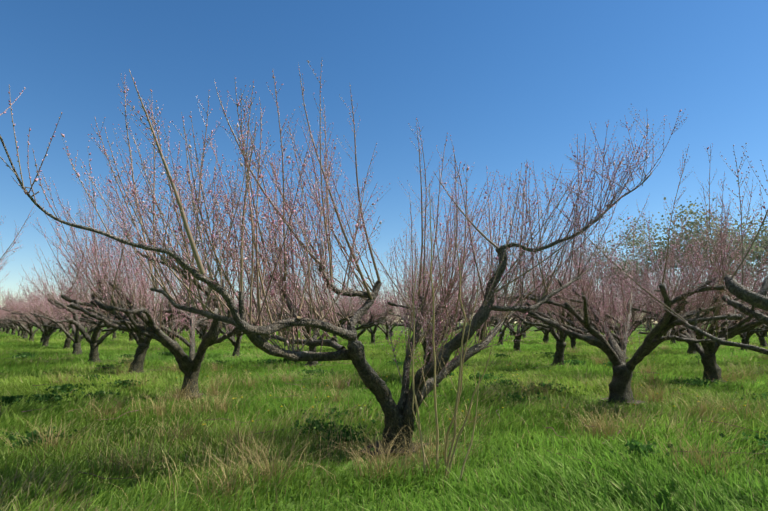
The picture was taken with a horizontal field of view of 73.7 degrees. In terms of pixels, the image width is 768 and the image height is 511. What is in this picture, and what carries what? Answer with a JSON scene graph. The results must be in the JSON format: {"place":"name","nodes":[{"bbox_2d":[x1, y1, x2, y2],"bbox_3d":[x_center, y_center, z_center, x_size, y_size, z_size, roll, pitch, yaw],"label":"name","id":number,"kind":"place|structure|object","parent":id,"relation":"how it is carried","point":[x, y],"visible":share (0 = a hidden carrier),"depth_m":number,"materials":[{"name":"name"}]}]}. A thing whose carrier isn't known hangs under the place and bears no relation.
{"place":"outdoors","nodes":[
{"label":"outdoors","id":0,"kind":"place"},
{"bbox_2d":[0,323,767,510],"bbox_3d":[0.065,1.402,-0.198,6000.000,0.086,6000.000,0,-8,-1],"label":"ground","id":1,"kind":"structure","parent":0,"point":[399,328],"depth_m":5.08,"materials":[{"name":"green plant"}]},
{"bbox_2d":[0,306,10,333],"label":"peach tree","id":2,"kind":"object","parent":1,"relation":"on","point":[7,327],"visible":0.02,"depth_m":64.22,"materials":[{"name":"brown plant"}]},
{"bbox_2d":[0,300,16,334],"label":"peach tree","id":3,"kind":"object","parent":1,"relation":"on","point":[13,331],"visible":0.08,"depth_m":55.96,"materials":[{"name":"brown plant"}]},
{"bbox_2d":[0,299,32,336],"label":"peach tree","id":4,"kind":"object","parent":1,"relation":"on","point":[17,328],"visible":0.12,"depth_m":52.06,"materials":[{"name":"brown plant"}]},
{"bbox_2d":[0,204,35,295],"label":"peach tree","id":5,"kind":"object","parent":1,"relation":"on","point":[7,251],"visible":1,"depth_m":8.27,"materials":[{"name":"brown plant"}]},
{"bbox_2d":[0,298,39,337],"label":"peach tree","id":6,"kind":"object","parent":1,"relation":"on","point":[20,327],"visible":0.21,"depth_m":47.47,"materials":[{"name":"brown plant"}]},
{"bbox_2d":[0,285,47,340],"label":"peach tree","id":7,"kind":"object","parent":1,"relation":"on","point":[15,318],"visible":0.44,"depth_m":38.74,"materials":[{"name":"pink plant"}]},
{"bbox_2d":[5,293,52,338],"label":"peach tree","id":8,"kind":"object","parent":1,"relation":"on","point":[25,336],"visible":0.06,"depth_m":43.27,"materials":[{"name":"brown plant"}]},
{"bbox_2d":[1,275,71,342],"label":"peach tree","id":9,"kind":"object","parent":1,"relation":"on","point":[22,314],"visible":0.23,"depth_m":34.89,"materials":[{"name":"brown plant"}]},
{"bbox_2d":[18,277,100,346],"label":"peach tree","id":10,"kind":"object","parent":1,"relation":"on","point":[47,334],"visible":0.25,"depth_m":30.17,"materials":[{"name":"brown plant"}]},
{"bbox_2d":[24,278,94,349],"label":"peach tree","id":11,"kind":"object","parent":1,"relation":"on","point":[67,342],"visible":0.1,"depth_m":26.70,"materials":[{"name":"brown plant"}]},
{"bbox_2d":[18,271,129,354],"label":"peach tree","id":12,"kind":"object","parent":1,"relation":"on","point":[77,340],"visible":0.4,"depth_m":22.55,"materials":[{"name":"brown plant"}]},
{"bbox_2d":[20,245,183,361],"bbox_3d":[-9.783,1.736,18.115,5.321,4.411,4.598,4,-9,-29],"label":"peach tree","id":13,"kind":"object","parent":1,"relation":"on","point":[94,341],"visible":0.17,"depth_m":17.63,"materials":[{"name":"brown plant"}]},
{"bbox_2d":[95,308,116,338],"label":"peach tree","id":14,"kind":"object","parent":1,"relation":"on","point":[114,334],"depth_m":42.38,"materials":[{"name":"brown plant"}]},
{"bbox_2d":[111,305,158,340],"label":"peach tree","id":15,"kind":"object","parent":1,"relation":"on","point":[131,337],"visible":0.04,"depth_m":38.05,"materials":[{"name":"brown plant"}]},
{"bbox_2d":[49,202,234,373],"bbox_3d":[-6.731,1.170,14.423,4.344,4.637,4.169,6,-10,-39],"label":"peach tree","id":16,"kind":"object","parent":1,"relation":"on","point":[141,349],"visible":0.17,"depth_m":14.29,"materials":[{"name":"brown plant"}]},
{"bbox_2d":[30,117,289,398],"bbox_3d":[-4.079,0.552,9.657,5.193,4.569,4.819,-4,-9,30],"label":"peach tree","id":17,"kind":"object","parent":1,"relation":"on","point":[190,366],"visible":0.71,"depth_m":8.98,"materials":[{"name":"brown plant"}]},
{"bbox_2d":[157,293,203,340],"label":"peach tree","id":18,"kind":"object","parent":1,"relation":"on","point":[175,329],"visible":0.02,"depth_m":29.65,"materials":[{"name":"brown plant"}]},
{"bbox_2d":[183,290,249,349],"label":"peach tree","id":19,"kind":"object","parent":1,"relation":"on","point":[200,327],"visible":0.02,"depth_m":26.09,"materials":[{"name":"brown plant"}]},
{"bbox_2d":[191,279,261,356],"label":"peach tree","id":20,"kind":"object","parent":1,"relation":"on","point":[236,345],"visible":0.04,"depth_m":21.01,"materials":[{"name":"brown plant"}]},
{"bbox_2d":[223,296,253,338],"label":"peach tree","id":21,"kind":"object","parent":1,"relation":"on","point":[235,326],"visible":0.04,"depth_m":38.04,"materials":[{"name":"brown plant"}]},
{"bbox_2d":[235,298,282,325],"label":"peach tree","id":22,"kind":"object","parent":1,"relation":"on","point":[262,311],"visible":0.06,"depth_m":33.49,"materials":[{"name":"brown plant"}]},
{"bbox_2d":[247,282,328,344],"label":"peach tree","id":23,"kind":"object","parent":1,"relation":"on","point":[285,315],"visible":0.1,"depth_m":28.70,"materials":[{"name":"brown plant"}]},
{"bbox_2d":[243,231,371,366],"bbox_3d":[-2.435,1.578,16.756,4.472,4.366,5.175,1,-8,-6],"label":"peach tree","id":24,"kind":"object","parent":1,"relation":"on","point":[342,320],"visible":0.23,"depth_m":16.76,"materials":[{"name":"brown plant"}]},
{"bbox_2d":[313,291,357,340],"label":"peach tree","id":25,"kind":"object","parent":1,"relation":"on","point":[335,339],"visible":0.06,"depth_m":36.96,"materials":[{"name":"brown plant"}]},
{"bbox_2d":[0,60,687,448],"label":"peach tree","id":26,"kind":"object","parent":1,"relation":"on","point":[258,334],"visible":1,"depth_m":5.56,"materials":[{"name":"brown plant"}]},
{"bbox_2d":[313,273,406,339],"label":"peach tree","id":27,"kind":"object","parent":1,"relation":"on","point":[371,322],"visible":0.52,"depth_m":24.82,"materials":[{"name":"brown plant"}]},
{"bbox_2d":[338,284,403,344],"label":"peach tree","id":28,"kind":"object","parent":1,"relation":"on","point":[371,331],"visible":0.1,"depth_m":32.45,"materials":[{"name":"brown plant"}]},
{"bbox_2d":[360,292,401,339],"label":"peach tree","id":29,"kind":"object","parent":1,"relation":"on","point":[386,332],"visible":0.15,"depth_m":40.35,"materials":[{"name":"brown plant"}]},
{"bbox_2d":[0,347,767,478],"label":"weeds","id":30,"kind":"object","parent":1,"relation":"on","point":[316,424],"visible":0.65,"depth_m":8.56,"materials":[{"name":"green plant"}]},
{"bbox_2d":[379,291,406,336],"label":"peach tree","id":31,"kind":"object","parent":1,"relation":"on","point":[391,331],"visible":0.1,"depth_m":47.75,"materials":[{"name":"brown plant"}]},
{"bbox_2d":[72,339,766,454],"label":"bare soil patches","id":32,"kind":"object","parent":1,"relation":"on","point":[396,450],"visible":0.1,"depth_m":5.60,"materials":[{"name":"brown soil"}]},
{"bbox_2d":[379,259,481,334],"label":"peach tree","id":33,"kind":"object","parent":1,"relation":"on","point":[411,302],"visible":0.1,"depth_m":21.79,"materials":[{"name":"brown plant"}]},
{"bbox_2d":[351,223,512,364],"bbox_3d":[1.137,1.179,13.184,3.407,4.261,4.580,3,-8,-20],"label":"peach tree","id":34,"kind":"object","parent":1,"relation":"on","point":[424,343],"visible":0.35,"depth_m":12.51,"materials":[{"name":"brown plant"}]},
{"bbox_2d":[409,185,496,486],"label":"sapling shoots","id":35,"kind":"object","parent":1,"relation":"on","point":[458,392],"visible":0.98,"depth_m":4.66,"materials":[{"name":"plant"}]},
{"bbox_2d":[176,342,759,439],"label":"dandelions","id":36,"kind":"object","parent":1,"relation":"on","point":[478,414],"visible":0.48,"depth_m":8.30,"materials":[{"name":"plant"}]},
{"bbox_2d":[450,292,507,340],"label":"peach tree","id":37,"kind":"object","parent":1,"relation":"on","point":[481,334],"visible":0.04,"depth_m":39.13,"materials":[{"name":"brown plant"}]},
{"bbox_2d":[470,278,529,344],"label":"peach tree","id":38,"kind":"object","parent":1,"relation":"on","point":[501,335],"visible":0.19,"depth_m":31.05,"materials":[{"name":"brown plant"}]},
{"bbox_2d":[483,298,521,336],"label":"peach tree","id":39,"kind":"object","parent":1,"relation":"on","point":[511,334],"visible":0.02,"depth_m":49.98,"materials":[{"name":"brown plant"}]},
{"bbox_2d":[466,269,556,351],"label":"peach tree","id":40,"kind":"object","parent":1,"relation":"on","point":[508,325],"visible":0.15,"depth_m":24.25,"materials":[{"name":"brown plant"}]},
{"bbox_2d":[513,301,532,338],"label":"peach tree","id":41,"kind":"object","parent":1,"relation":"on","point":[524,335],"depth_m":42.75,"materials":[{"name":"brown plant"}]},
{"bbox_2d":[528,296,566,343],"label":"peach tree","id":42,"kind":"object","parent":1,"relation":"on","point":[546,337],"visible":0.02,"depth_m":34.53,"materials":[{"name":"brown plant"}]},
{"bbox_2d":[468,238,631,365],"bbox_3d":[5.525,1.571,16.759,4.199,4.436,4.375,7,-10,-43],"label":"peach tree","id":43,"kind":"object","parent":1,"relation":"on","point":[560,337],"visible":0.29,"depth_m":16.60,"materials":[{"name":"brown plant"}]},
{"bbox_2d":[543,280,622,347],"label":"peach tree","id":44,"kind":"object","parent":1,"relation":"on","point":[573,341],"visible":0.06,"depth_m":27.37,"materials":[{"name":"brown plant"}]},
{"bbox_2d":[543,248,677,359],"bbox_3d":[8.800,1.992,20.248,4.553,4.494,5.144,-1,-8,8],"label":"peach tree","id":45,"kind":"object","parent":1,"relation":"on","point":[632,328],"visible":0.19,"depth_m":19.78,"materials":[{"name":"brown plant"}]},
{"bbox_2d":[563,235,666,328],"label":"tree","id":46,"kind":"object","parent":1,"relation":"on","point":[626,262],"visible":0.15,"depth_m":97.14,"materials":[{"name":"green plant"}]},
{"bbox_2d":[579,277,650,333],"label":"peach tree","id":47,"kind":"object","parent":1,"relation":"on","point":[615,331],"visible":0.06,"depth_m":31.04,"materials":[{"name":"brown plant"}]},
{"bbox_2d":[463,143,767,404],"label":"peach tree","id":48,"kind":"object","parent":1,"relation":"on","point":[606,343],"visible":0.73,"depth_m":8.91,"materials":[{"name":"brown plant"}]},
{"bbox_2d":[600,211,680,329],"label":"tree","id":49,"kind":"object","parent":1,"relation":"on","point":[640,238],"visible":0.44,"depth_m":103.17,"materials":[{"name":"green plant"}]},
{"bbox_2d":[635,309,657,329],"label":"peach tree","id":50,"kind":"object","parent":1,"relation":"on","point":[649,320],"visible":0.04,"depth_m":44.98,"materials":[{"name":"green plant"}]},
{"bbox_2d":[539,143,767,354],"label":"peach tree","id":51,"kind":"object","parent":1,"relation":"on","point":[742,293],"visible":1,"depth_m":4.77,"materials":[{"name":"brown plant"}]},
{"bbox_2d":[601,227,718,324],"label":"tree","id":52,"kind":"object","parent":1,"relation":"on","point":[664,258],"visible":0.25,"depth_m":95.62,"materials":[{"name":"green plant"}]},
{"bbox_2d":[636,286,695,342],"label":"peach tree","id":53,"kind":"object","parent":1,"relation":"on","point":[652,323],"depth_m":34.23,"materials":[{"name":"brown plant"}]},
{"bbox_2d":[595,183,767,381],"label":"peach tree","id":54,"kind":"object","parent":1,"relation":"on","point":[707,351],"visible":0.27,"depth_m":12.19,"materials":[{"name":"brown plant"}]},
{"bbox_2d":[630,264,751,354],"bbox_3d":[14.189,2.333,23.524,4.771,4.653,5.520,-6,-9,37],"label":"peach tree","id":55,"kind":"object","parent":1,"relation":"on","point":[690,350],"visible":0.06,"depth_m":23.00,"materials":[{"name":"brown plant"}]},
{"bbox_2d":[652,180,767,329],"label":"tree","id":56,"kind":"object","parent":1,"relation":"on","point":[693,224],"visible":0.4,"depth_m":94.97,"materials":[{"name":"green plant"}]},
{"bbox_2d":[696,208,767,281],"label":"tree","id":57,"kind":"object","parent":1,"relation":"on","point":[763,237],"visible":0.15,"depth_m":103.42,"materials":[{"name":"green plant"}]},
{"bbox_2d":[702,238,767,331],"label":"peach tree","id":58,"kind":"object","parent":1,"relation":"on","point":[766,330],"visible":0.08,"depth_m":17.21,"materials":[{"name":"brown plant"}]},
{"bbox_2d":[703,273,767,350],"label":"peach tree","id":59,"kind":"object","parent":1,"relation":"on","point":[745,336],"visible":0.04,"depth_m":25.80,"materials":[{"name":"brown plant"}]},
{"bbox_2d":[714,275,767,346],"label":"peach tree","id":60,"kind":"object","parent":1,"relation":"on","point":[761,338],"depth_m":29.81,"materials":[{"name":"brown plant"}]},
{"bbox_2d":[720,237,766,326],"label":"tree","id":61,"kind":"object","parent":1,"relation":"on","point":[754,265],"visible":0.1,"depth_m":100.58,"materials":[{"name":"green plant"}]},
{"bbox_2d":[747,204,767,290],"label":"tree","id":62,"kind":"object","parent":1,"relation":"on","point":[765,234],"visible":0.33,"depth_m":99.29,"materials":[{"name":"green plant"}]},
{"bbox_2d":[0,0,767,322],"label":"sky","id":63,"kind":"structure","parent":0,"point":[512,83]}
]}

